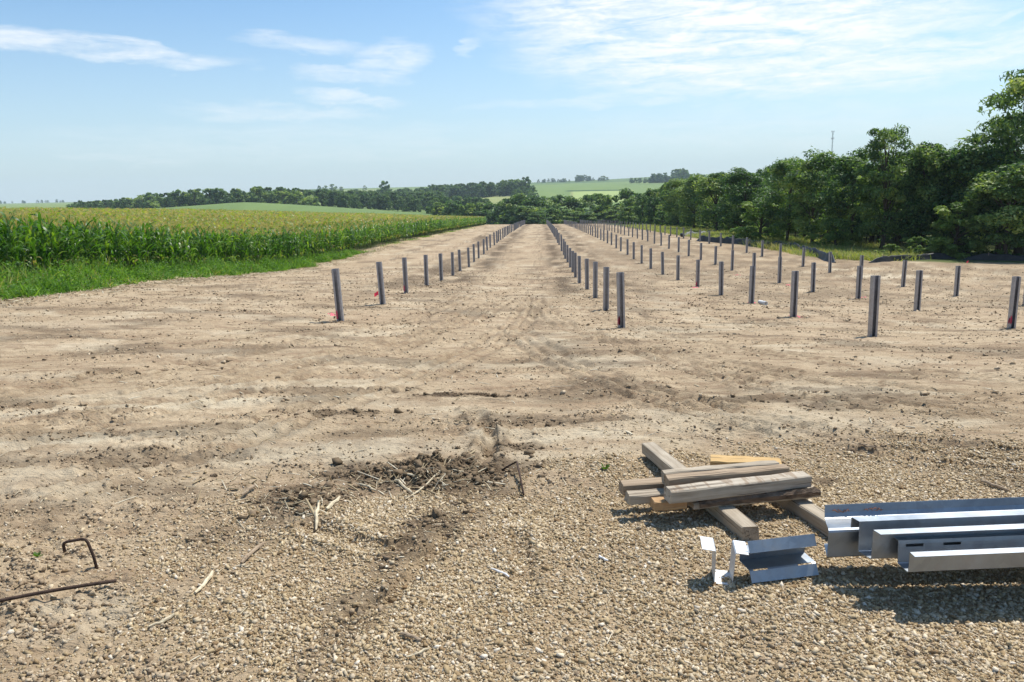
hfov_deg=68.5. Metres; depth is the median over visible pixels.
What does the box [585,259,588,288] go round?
steel post
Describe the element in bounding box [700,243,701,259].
steel post
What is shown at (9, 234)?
corn plant
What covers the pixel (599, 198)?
broadleaf tree
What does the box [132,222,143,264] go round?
corn plant
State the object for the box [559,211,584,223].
broadleaf tree
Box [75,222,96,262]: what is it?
corn plant
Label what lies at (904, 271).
steel post
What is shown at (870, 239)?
broadleaf tree
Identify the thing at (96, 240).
corn plant
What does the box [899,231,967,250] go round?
undergrowth bush
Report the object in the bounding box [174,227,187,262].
corn plant
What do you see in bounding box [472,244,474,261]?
steel post
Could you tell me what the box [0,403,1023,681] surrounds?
gravel
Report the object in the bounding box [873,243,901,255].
shrub
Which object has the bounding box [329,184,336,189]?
broadleaf tree
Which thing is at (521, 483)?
rebar bracket
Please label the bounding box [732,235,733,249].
steel post
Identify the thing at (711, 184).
broadleaf tree
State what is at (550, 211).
broadleaf tree
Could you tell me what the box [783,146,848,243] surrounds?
broadleaf tree
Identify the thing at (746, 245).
steel post
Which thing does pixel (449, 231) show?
weeds
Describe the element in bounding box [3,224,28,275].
corn plant
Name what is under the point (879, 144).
broadleaf tree
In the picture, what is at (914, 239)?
shrub
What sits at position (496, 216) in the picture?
broadleaf tree
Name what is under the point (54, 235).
corn plant
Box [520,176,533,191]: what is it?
broadleaf tree
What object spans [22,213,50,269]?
corn plant
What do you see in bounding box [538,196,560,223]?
broadleaf tree
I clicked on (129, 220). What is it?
corn plant
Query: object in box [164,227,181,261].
corn plant
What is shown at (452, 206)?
broadleaf tree
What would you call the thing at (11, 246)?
corn plant
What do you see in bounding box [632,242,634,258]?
steel post
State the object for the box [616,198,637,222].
broadleaf tree
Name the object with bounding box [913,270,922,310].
steel post
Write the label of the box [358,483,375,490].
stick
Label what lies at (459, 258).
steel post
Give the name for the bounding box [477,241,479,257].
steel post
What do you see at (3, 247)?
corn plant
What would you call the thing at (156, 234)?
corn plant
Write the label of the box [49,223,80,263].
corn plant
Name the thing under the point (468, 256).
steel post
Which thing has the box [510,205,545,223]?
broadleaf tree
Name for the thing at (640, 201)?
broadleaf tree
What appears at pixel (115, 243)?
corn plant
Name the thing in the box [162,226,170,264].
corn plant
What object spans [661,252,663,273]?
steel post
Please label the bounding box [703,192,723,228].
broadleaf tree
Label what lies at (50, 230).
corn plant
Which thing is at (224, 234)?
corn field
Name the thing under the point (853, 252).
grass
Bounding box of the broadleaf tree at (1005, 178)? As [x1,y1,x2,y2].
[963,161,1023,253]
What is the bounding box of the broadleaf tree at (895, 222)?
[855,172,905,244]
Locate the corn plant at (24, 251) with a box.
[13,212,25,268]
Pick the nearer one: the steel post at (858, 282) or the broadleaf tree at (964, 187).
the steel post at (858, 282)
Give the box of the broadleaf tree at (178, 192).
[170,189,194,206]
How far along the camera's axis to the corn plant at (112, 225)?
30.39 m
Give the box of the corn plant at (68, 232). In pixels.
[56,218,87,269]
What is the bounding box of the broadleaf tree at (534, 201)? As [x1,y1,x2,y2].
[516,195,549,221]
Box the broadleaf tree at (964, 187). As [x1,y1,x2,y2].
[921,147,986,252]
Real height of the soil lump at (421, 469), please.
0.066 m
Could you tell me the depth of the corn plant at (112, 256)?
29.95 m
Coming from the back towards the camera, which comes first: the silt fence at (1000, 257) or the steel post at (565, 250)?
the steel post at (565, 250)
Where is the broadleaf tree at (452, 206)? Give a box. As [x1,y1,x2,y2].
[443,200,463,215]
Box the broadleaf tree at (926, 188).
[876,150,958,244]
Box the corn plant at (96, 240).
[75,218,112,263]
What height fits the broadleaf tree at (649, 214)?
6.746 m
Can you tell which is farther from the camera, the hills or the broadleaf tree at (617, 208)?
the hills
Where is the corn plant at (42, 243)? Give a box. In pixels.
[34,212,48,265]
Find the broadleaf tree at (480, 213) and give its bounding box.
[475,210,491,224]
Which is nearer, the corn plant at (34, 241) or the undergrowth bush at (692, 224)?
the corn plant at (34, 241)
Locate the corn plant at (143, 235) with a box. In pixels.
[140,221,155,262]
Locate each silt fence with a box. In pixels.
[685,230,716,234]
[696,235,835,262]
[869,253,955,262]
[963,252,1023,260]
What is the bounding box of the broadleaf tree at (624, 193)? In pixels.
[614,188,635,205]
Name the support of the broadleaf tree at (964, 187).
on the ground at (522, 251)
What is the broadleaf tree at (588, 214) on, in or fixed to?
on the ground at (522, 251)
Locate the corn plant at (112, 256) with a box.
[99,229,124,266]
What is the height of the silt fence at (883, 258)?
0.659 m
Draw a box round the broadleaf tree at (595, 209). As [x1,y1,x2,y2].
[584,206,605,222]
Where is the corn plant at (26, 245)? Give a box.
[20,221,37,270]
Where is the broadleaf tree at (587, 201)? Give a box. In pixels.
[571,193,599,213]
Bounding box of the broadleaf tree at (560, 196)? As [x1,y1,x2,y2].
[550,194,565,219]
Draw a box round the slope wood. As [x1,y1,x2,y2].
[73,186,491,214]
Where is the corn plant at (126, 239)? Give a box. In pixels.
[111,220,137,262]
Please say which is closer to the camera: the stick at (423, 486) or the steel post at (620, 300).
the stick at (423, 486)
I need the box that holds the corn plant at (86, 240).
[77,218,104,264]
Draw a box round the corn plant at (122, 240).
[116,224,127,267]
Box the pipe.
[758,300,767,304]
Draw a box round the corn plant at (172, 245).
[167,229,183,266]
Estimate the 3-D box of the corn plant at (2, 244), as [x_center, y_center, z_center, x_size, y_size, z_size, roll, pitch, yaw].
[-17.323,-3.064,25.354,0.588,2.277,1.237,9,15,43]
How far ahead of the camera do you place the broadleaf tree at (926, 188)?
57.20 m
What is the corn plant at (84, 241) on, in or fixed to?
on the ground at (522, 251)
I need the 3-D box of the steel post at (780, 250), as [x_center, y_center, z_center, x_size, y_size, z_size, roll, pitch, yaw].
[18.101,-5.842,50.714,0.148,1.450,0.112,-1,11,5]
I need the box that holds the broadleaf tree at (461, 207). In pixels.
[453,204,469,215]
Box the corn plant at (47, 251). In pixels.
[36,220,50,268]
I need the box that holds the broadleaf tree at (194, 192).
[178,188,201,205]
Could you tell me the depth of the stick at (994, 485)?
4.46 m
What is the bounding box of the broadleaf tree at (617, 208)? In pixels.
[606,204,628,223]
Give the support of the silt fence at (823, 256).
on the ground at (522, 251)
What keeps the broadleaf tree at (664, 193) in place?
on the ground at (522, 251)
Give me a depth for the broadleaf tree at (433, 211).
323.78 m
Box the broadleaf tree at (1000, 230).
[959,156,1023,249]
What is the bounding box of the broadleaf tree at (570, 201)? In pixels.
[558,195,579,220]
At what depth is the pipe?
23.36 m
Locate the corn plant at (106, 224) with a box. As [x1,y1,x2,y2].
[100,222,110,264]
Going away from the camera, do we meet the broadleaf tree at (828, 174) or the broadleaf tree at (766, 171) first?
the broadleaf tree at (828, 174)
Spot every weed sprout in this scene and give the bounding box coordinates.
[33,551,42,556]
[601,463,609,468]
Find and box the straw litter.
[0,245,1023,681]
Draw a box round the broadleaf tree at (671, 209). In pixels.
[664,191,684,225]
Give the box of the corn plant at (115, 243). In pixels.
[106,221,126,264]
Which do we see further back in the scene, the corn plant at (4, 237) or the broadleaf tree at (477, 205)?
the broadleaf tree at (477, 205)
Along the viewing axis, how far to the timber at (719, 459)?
4.63 m
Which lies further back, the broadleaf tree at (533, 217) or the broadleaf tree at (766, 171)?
the broadleaf tree at (533, 217)
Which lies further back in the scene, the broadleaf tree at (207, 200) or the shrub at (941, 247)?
the broadleaf tree at (207, 200)
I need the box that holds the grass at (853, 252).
[626,224,938,260]
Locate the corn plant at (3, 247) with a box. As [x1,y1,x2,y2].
[0,225,15,261]
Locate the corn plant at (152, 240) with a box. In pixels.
[147,220,158,263]
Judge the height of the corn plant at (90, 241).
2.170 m
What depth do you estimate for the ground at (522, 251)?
7.75 m
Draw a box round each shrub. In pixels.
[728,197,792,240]
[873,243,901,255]
[906,236,926,253]
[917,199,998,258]
[927,245,945,253]
[992,249,1005,253]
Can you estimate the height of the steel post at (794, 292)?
1.450 m
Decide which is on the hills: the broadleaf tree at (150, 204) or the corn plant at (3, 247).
the broadleaf tree at (150, 204)
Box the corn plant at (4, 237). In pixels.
[2,216,10,269]
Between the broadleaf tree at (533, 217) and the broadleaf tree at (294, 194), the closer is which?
the broadleaf tree at (533, 217)
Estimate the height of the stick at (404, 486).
0.043 m
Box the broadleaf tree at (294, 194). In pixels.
[285,190,308,204]
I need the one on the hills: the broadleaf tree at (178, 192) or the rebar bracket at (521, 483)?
the broadleaf tree at (178, 192)
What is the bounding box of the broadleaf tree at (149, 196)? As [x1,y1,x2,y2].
[142,192,159,208]
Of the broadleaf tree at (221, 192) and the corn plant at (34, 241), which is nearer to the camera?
the corn plant at (34, 241)
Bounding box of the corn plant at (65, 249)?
[42,222,76,264]
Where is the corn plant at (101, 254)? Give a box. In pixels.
[90,221,105,264]
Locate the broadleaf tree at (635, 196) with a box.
[623,192,645,205]
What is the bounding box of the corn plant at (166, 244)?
[150,229,174,262]
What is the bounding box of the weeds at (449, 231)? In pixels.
[337,227,469,259]
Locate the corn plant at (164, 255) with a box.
[149,223,169,267]
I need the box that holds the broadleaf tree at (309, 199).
[300,195,320,205]
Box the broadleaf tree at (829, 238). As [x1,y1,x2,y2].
[809,201,862,246]
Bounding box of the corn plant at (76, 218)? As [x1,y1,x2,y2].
[68,216,84,262]
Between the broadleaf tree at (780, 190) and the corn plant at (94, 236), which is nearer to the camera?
the corn plant at (94, 236)
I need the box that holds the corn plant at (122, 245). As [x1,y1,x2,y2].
[118,230,125,270]
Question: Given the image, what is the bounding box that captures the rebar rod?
[0,579,116,602]
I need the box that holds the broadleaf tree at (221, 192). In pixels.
[210,188,231,203]
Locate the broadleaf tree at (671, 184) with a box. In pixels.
[659,178,689,223]
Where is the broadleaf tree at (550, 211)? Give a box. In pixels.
[537,208,559,223]
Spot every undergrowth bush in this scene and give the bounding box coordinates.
[652,214,670,225]
[665,219,679,226]
[685,211,701,227]
[695,214,718,229]
[698,222,714,229]
[720,217,730,231]
[783,231,804,238]
[803,232,825,239]
[853,220,892,244]
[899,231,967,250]
[967,211,1023,256]
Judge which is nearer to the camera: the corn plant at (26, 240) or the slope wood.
the corn plant at (26, 240)
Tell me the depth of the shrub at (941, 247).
53.60 m
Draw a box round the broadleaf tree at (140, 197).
[130,194,145,208]
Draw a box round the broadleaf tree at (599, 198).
[592,193,614,223]
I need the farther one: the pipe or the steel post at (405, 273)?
the steel post at (405, 273)
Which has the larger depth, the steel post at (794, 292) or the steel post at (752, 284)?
the steel post at (752, 284)
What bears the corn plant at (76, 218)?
on the ground at (522, 251)
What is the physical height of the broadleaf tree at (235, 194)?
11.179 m
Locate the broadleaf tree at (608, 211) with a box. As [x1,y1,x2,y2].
[596,209,619,223]
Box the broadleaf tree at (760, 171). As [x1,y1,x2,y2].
[755,168,769,183]
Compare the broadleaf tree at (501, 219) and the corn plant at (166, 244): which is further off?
the broadleaf tree at (501, 219)
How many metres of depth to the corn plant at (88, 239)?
28.50 m
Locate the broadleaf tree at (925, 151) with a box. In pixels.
[893,140,965,247]
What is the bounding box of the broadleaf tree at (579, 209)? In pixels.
[566,208,587,222]
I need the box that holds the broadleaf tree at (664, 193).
[654,190,679,224]
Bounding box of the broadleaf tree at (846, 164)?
[812,148,892,239]
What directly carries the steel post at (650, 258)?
on the ground at (522, 251)
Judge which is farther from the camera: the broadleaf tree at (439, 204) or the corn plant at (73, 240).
the broadleaf tree at (439, 204)
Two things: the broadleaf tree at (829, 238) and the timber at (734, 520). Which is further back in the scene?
the broadleaf tree at (829, 238)
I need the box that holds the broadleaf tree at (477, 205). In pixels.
[466,202,490,215]
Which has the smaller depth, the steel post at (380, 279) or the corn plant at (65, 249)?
the steel post at (380, 279)
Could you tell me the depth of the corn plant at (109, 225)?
31.10 m
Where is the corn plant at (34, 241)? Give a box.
[20,217,40,270]
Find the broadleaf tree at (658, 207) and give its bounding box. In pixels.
[652,201,665,223]
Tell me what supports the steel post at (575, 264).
on the ground at (522, 251)
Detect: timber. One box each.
[618,477,664,494]
[624,488,663,504]
[642,442,759,540]
[650,497,686,511]
[661,460,778,483]
[664,464,788,486]
[664,471,811,503]
[688,486,820,509]
[710,454,781,464]
[775,499,827,537]
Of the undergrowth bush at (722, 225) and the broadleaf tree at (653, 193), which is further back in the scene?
the broadleaf tree at (653, 193)
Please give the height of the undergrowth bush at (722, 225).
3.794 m
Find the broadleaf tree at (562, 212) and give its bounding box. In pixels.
[551,209,576,223]
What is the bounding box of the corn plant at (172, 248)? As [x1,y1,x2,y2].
[165,231,179,261]
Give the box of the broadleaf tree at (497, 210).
[490,198,521,220]
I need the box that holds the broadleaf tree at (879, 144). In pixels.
[845,123,921,249]
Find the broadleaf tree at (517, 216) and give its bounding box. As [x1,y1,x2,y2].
[508,214,534,223]
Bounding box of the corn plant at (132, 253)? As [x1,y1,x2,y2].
[118,229,144,264]
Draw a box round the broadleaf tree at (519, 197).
[499,193,526,223]
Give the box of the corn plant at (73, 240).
[64,211,87,263]
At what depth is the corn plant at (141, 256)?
32.09 m
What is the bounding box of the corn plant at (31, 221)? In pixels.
[22,215,42,273]
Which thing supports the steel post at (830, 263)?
on the ground at (522, 251)
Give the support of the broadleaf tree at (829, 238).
on the ground at (522, 251)
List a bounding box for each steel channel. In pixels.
[824,497,1023,556]
[851,510,1023,558]
[894,532,1023,571]
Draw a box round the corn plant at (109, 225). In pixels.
[104,219,125,254]
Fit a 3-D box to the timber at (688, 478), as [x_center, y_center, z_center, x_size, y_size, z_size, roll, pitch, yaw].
[1.169,0.740,4.085,0.707,0.075,0.078,-3,11,-10]
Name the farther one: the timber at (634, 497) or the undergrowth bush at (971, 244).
the undergrowth bush at (971, 244)
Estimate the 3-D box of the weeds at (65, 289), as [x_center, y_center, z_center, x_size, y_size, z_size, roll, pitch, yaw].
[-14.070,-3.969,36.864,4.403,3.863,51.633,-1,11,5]
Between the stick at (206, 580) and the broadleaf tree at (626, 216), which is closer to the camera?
the stick at (206, 580)
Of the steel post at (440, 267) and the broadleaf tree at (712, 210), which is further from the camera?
the broadleaf tree at (712, 210)
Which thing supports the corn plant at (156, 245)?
on the ground at (522, 251)
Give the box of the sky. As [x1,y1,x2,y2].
[0,0,1023,203]
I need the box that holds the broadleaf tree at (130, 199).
[121,197,137,207]
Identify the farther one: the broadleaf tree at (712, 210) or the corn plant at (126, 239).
the broadleaf tree at (712, 210)
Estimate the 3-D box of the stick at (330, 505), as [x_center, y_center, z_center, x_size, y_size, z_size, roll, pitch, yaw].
[-1.025,0.931,4.322,0.025,0.043,0.234,-1,11,5]
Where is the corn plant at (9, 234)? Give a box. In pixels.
[1,214,24,268]
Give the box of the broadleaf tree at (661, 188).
[657,182,668,223]
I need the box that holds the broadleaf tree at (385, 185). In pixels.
[379,181,389,191]
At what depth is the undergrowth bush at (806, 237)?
70.32 m
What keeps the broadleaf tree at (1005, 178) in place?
on the ground at (522, 251)
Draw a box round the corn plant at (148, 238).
[130,225,157,265]
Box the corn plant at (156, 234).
[152,225,169,259]
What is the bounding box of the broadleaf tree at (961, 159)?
[928,144,1020,253]
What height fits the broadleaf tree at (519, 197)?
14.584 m
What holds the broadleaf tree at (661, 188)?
on the ground at (522, 251)
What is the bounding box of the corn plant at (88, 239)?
[74,219,104,263]
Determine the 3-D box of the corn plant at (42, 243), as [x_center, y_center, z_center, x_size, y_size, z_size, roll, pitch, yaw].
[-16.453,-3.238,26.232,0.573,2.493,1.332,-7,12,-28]
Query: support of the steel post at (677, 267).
on the ground at (522, 251)
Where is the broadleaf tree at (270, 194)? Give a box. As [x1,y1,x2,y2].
[259,191,277,203]
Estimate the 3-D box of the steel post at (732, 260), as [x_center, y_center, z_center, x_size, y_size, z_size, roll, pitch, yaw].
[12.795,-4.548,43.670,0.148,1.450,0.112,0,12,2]
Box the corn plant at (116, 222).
[108,218,130,267]
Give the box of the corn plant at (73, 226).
[65,218,96,261]
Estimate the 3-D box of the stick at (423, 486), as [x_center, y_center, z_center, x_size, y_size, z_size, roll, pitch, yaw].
[-0.508,0.852,4.656,0.014,0.067,0.563,3,12,24]
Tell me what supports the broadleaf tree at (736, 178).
on the ground at (522, 251)
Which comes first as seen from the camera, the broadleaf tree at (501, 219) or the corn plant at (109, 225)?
the corn plant at (109, 225)
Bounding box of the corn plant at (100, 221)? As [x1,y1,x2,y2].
[98,219,105,252]
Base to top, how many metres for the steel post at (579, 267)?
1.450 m
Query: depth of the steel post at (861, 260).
37.93 m
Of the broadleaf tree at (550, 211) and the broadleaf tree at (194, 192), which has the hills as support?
the broadleaf tree at (194, 192)
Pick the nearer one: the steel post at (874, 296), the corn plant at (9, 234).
the steel post at (874, 296)
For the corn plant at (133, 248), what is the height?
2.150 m
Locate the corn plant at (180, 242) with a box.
[174,227,191,262]
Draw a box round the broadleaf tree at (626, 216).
[617,206,637,223]
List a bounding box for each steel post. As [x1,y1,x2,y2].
[331,268,343,320]
[376,262,385,303]
[402,257,408,293]
[423,255,428,285]
[438,253,442,280]
[451,252,453,275]
[458,250,461,270]
[467,247,469,266]
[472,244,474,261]
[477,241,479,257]
[483,239,484,253]
[564,241,565,258]
[566,245,568,261]
[569,248,570,266]
[571,251,573,271]
[574,253,576,276]
[577,256,580,282]
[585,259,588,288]
[593,262,597,297]
[603,267,608,310]
[616,272,624,327]
[626,239,628,254]
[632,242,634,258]
[640,245,642,263]
[649,248,651,268]
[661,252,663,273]
[676,255,679,279]
[678,237,679,251]
[687,240,689,255]
[696,259,699,286]
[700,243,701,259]
[714,246,716,264]
[719,261,723,294]
[730,250,733,270]
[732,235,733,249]
[745,237,747,252]
[748,266,755,303]
[752,253,755,265]
[761,240,763,256]
[777,257,781,282]
[779,244,781,256]
[790,271,798,316]
[801,248,805,266]
[810,262,815,291]
[828,252,831,272]
[855,266,862,298]
[859,255,863,278]
[867,275,880,336]
[901,260,906,286]
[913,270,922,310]
[953,266,960,295]
[1007,276,1020,327]
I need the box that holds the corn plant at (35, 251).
[24,223,48,269]
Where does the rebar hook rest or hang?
on the ground at (522, 251)
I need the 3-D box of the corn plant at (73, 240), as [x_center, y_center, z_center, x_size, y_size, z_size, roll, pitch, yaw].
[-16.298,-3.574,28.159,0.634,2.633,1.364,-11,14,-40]
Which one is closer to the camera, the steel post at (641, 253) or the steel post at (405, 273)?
the steel post at (405, 273)
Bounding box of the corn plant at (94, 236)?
[82,215,104,257]
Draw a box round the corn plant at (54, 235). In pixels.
[37,213,69,265]
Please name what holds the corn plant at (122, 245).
on the ground at (522, 251)
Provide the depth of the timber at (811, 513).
3.92 m
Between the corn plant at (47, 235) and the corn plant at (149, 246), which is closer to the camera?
the corn plant at (47, 235)
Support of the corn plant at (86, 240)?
on the ground at (522, 251)
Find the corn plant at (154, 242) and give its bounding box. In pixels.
[140,227,163,262]
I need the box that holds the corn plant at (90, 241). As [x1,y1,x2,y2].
[76,224,104,260]
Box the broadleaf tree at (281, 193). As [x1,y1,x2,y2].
[271,190,294,204]
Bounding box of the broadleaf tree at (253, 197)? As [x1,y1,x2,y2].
[245,186,267,202]
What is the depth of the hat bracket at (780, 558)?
3.27 m
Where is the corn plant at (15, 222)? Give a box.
[5,220,33,269]
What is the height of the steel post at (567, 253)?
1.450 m
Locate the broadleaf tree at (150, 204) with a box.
[143,200,161,208]
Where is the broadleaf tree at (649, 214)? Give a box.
[643,197,661,224]
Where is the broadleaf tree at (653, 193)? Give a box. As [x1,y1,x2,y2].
[640,188,662,222]
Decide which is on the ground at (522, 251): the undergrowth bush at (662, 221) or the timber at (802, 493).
the undergrowth bush at (662, 221)
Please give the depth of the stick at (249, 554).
3.69 m
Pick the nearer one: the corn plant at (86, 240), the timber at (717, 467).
the timber at (717, 467)
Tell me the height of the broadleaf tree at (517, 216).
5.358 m
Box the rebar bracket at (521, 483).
[501,461,524,494]
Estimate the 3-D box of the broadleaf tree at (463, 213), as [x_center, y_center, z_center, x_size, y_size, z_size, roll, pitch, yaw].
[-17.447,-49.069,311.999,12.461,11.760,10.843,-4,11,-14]
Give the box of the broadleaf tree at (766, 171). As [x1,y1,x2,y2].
[755,157,783,188]
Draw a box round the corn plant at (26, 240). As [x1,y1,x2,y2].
[7,214,40,271]
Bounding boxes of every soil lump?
[413,467,426,473]
[451,501,460,505]
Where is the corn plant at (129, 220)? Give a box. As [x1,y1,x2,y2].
[112,215,141,267]
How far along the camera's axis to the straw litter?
4.81 m
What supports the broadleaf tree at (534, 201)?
on the ground at (522, 251)
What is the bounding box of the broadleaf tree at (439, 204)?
[433,202,453,215]
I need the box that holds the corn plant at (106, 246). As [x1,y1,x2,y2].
[95,224,115,262]
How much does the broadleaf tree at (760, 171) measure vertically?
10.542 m
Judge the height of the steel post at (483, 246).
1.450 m
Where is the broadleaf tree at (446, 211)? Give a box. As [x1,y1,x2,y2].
[439,206,453,215]
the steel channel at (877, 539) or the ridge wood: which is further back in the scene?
the ridge wood
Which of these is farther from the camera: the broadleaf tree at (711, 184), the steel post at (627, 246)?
the broadleaf tree at (711, 184)
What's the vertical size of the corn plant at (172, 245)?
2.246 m
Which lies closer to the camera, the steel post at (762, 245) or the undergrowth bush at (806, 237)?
the steel post at (762, 245)
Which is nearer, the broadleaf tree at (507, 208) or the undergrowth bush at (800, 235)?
the undergrowth bush at (800, 235)
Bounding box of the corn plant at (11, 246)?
[0,211,29,267]
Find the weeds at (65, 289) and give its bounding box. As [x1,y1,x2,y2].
[0,248,365,299]
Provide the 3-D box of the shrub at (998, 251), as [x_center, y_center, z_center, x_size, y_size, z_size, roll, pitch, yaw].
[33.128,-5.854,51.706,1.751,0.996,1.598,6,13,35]
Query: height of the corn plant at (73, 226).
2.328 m
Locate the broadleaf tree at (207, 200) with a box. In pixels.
[196,188,216,204]
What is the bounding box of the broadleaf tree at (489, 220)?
[485,211,499,224]
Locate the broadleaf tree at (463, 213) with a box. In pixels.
[461,208,476,216]
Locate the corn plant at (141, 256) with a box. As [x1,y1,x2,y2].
[132,228,149,261]
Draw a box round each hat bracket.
[700,536,748,584]
[739,534,818,582]
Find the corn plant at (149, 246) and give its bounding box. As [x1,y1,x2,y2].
[134,227,161,262]
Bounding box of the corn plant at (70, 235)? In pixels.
[57,213,84,263]
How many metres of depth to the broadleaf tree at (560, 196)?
283.37 m
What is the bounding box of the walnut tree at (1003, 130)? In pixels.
[952,68,1023,253]
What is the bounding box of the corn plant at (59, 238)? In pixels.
[52,221,65,263]
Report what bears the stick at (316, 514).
on the gravel
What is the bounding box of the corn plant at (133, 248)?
[123,229,144,267]
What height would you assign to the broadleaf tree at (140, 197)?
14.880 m
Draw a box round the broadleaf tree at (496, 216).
[491,202,504,224]
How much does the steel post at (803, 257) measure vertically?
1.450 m
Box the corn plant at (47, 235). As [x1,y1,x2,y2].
[30,212,64,264]
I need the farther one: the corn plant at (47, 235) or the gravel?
the corn plant at (47, 235)
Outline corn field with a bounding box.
[0,206,486,274]
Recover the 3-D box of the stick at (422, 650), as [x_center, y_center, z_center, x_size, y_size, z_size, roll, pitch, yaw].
[-0.350,1.161,2.801,0.095,0.011,0.014,-9,13,-34]
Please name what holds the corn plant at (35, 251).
on the ground at (522, 251)
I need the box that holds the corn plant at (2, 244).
[0,220,11,270]
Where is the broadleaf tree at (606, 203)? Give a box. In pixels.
[598,195,617,218]
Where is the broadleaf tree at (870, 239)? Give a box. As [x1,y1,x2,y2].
[843,176,901,243]
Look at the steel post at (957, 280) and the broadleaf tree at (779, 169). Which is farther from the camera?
the broadleaf tree at (779, 169)
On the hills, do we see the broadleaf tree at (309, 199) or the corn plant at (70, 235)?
the broadleaf tree at (309, 199)
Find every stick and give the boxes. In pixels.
[148,613,174,626]
[194,571,212,593]
[240,541,264,563]
[241,484,255,495]
[314,500,319,529]
[325,496,340,509]
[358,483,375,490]
[394,479,412,492]
[400,632,421,641]
[405,459,450,498]
[406,648,429,657]
[491,568,509,576]
[981,480,1009,490]
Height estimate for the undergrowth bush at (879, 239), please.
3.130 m
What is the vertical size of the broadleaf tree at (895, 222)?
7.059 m
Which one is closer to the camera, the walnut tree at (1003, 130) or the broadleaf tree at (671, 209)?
the walnut tree at (1003, 130)
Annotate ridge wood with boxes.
[374,179,539,205]
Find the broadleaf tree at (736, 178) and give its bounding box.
[714,167,772,228]
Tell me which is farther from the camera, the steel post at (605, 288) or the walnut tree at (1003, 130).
the walnut tree at (1003, 130)
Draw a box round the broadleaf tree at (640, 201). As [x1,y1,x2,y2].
[633,195,651,223]
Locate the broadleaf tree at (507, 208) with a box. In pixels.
[503,206,517,220]
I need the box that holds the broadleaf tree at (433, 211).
[425,206,440,215]
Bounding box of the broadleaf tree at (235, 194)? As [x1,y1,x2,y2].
[229,188,244,202]
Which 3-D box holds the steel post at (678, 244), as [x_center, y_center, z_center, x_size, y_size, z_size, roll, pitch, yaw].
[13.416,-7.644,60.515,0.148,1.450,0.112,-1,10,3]
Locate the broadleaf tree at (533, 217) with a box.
[526,211,551,223]
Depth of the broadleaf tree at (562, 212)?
259.37 m
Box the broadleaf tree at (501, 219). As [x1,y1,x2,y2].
[494,211,513,224]
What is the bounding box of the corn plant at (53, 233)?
[47,220,72,268]
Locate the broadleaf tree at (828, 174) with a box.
[814,162,866,230]
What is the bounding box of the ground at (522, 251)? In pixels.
[0,223,1023,681]
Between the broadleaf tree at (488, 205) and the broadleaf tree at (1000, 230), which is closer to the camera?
the broadleaf tree at (1000, 230)
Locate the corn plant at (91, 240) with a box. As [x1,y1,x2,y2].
[88,225,103,261]
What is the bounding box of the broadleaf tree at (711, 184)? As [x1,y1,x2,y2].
[690,171,742,229]
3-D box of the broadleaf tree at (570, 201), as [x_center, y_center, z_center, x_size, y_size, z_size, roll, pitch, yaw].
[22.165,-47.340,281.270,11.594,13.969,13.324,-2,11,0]
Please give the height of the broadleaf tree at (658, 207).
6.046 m
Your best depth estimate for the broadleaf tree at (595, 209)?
254.50 m
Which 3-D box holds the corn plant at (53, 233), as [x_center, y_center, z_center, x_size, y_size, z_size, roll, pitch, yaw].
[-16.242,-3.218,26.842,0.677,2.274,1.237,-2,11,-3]
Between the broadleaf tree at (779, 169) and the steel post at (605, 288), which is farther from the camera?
the broadleaf tree at (779, 169)
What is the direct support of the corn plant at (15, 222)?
on the ground at (522, 251)
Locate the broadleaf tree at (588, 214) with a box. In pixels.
[574,211,599,223]
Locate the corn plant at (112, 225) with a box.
[102,222,130,263]
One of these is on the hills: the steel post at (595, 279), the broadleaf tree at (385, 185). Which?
the broadleaf tree at (385, 185)
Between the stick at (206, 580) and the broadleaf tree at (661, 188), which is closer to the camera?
the stick at (206, 580)
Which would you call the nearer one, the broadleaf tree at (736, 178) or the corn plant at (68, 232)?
the corn plant at (68, 232)
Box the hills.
[0,173,770,217]
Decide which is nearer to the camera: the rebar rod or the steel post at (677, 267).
the rebar rod
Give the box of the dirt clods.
[0,252,1023,681]
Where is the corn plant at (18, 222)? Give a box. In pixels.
[11,216,24,260]
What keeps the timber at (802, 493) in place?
on the timber at (734, 520)
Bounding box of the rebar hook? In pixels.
[62,538,98,568]
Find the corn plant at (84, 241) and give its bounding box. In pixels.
[77,220,93,259]
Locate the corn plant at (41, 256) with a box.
[36,221,43,269]
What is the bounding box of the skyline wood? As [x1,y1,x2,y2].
[0,168,762,203]
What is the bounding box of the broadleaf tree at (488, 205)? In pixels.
[480,202,497,223]
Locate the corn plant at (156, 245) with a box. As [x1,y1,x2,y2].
[146,226,165,263]
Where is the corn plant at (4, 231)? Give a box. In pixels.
[0,211,27,267]
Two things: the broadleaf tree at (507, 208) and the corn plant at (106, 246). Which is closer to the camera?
the corn plant at (106, 246)
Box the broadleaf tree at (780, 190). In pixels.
[756,184,788,227]
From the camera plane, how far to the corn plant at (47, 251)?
26.38 m
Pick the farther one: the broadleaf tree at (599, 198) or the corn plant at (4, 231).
the broadleaf tree at (599, 198)
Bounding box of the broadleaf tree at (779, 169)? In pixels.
[754,157,815,241]
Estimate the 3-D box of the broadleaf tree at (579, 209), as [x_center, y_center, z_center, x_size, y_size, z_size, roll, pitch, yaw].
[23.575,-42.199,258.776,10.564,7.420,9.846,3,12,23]
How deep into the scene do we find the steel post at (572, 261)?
41.74 m
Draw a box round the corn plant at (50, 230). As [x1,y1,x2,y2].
[44,214,56,260]
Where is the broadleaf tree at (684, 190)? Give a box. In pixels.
[672,173,717,227]
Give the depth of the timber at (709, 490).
3.94 m
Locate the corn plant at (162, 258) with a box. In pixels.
[153,225,171,262]

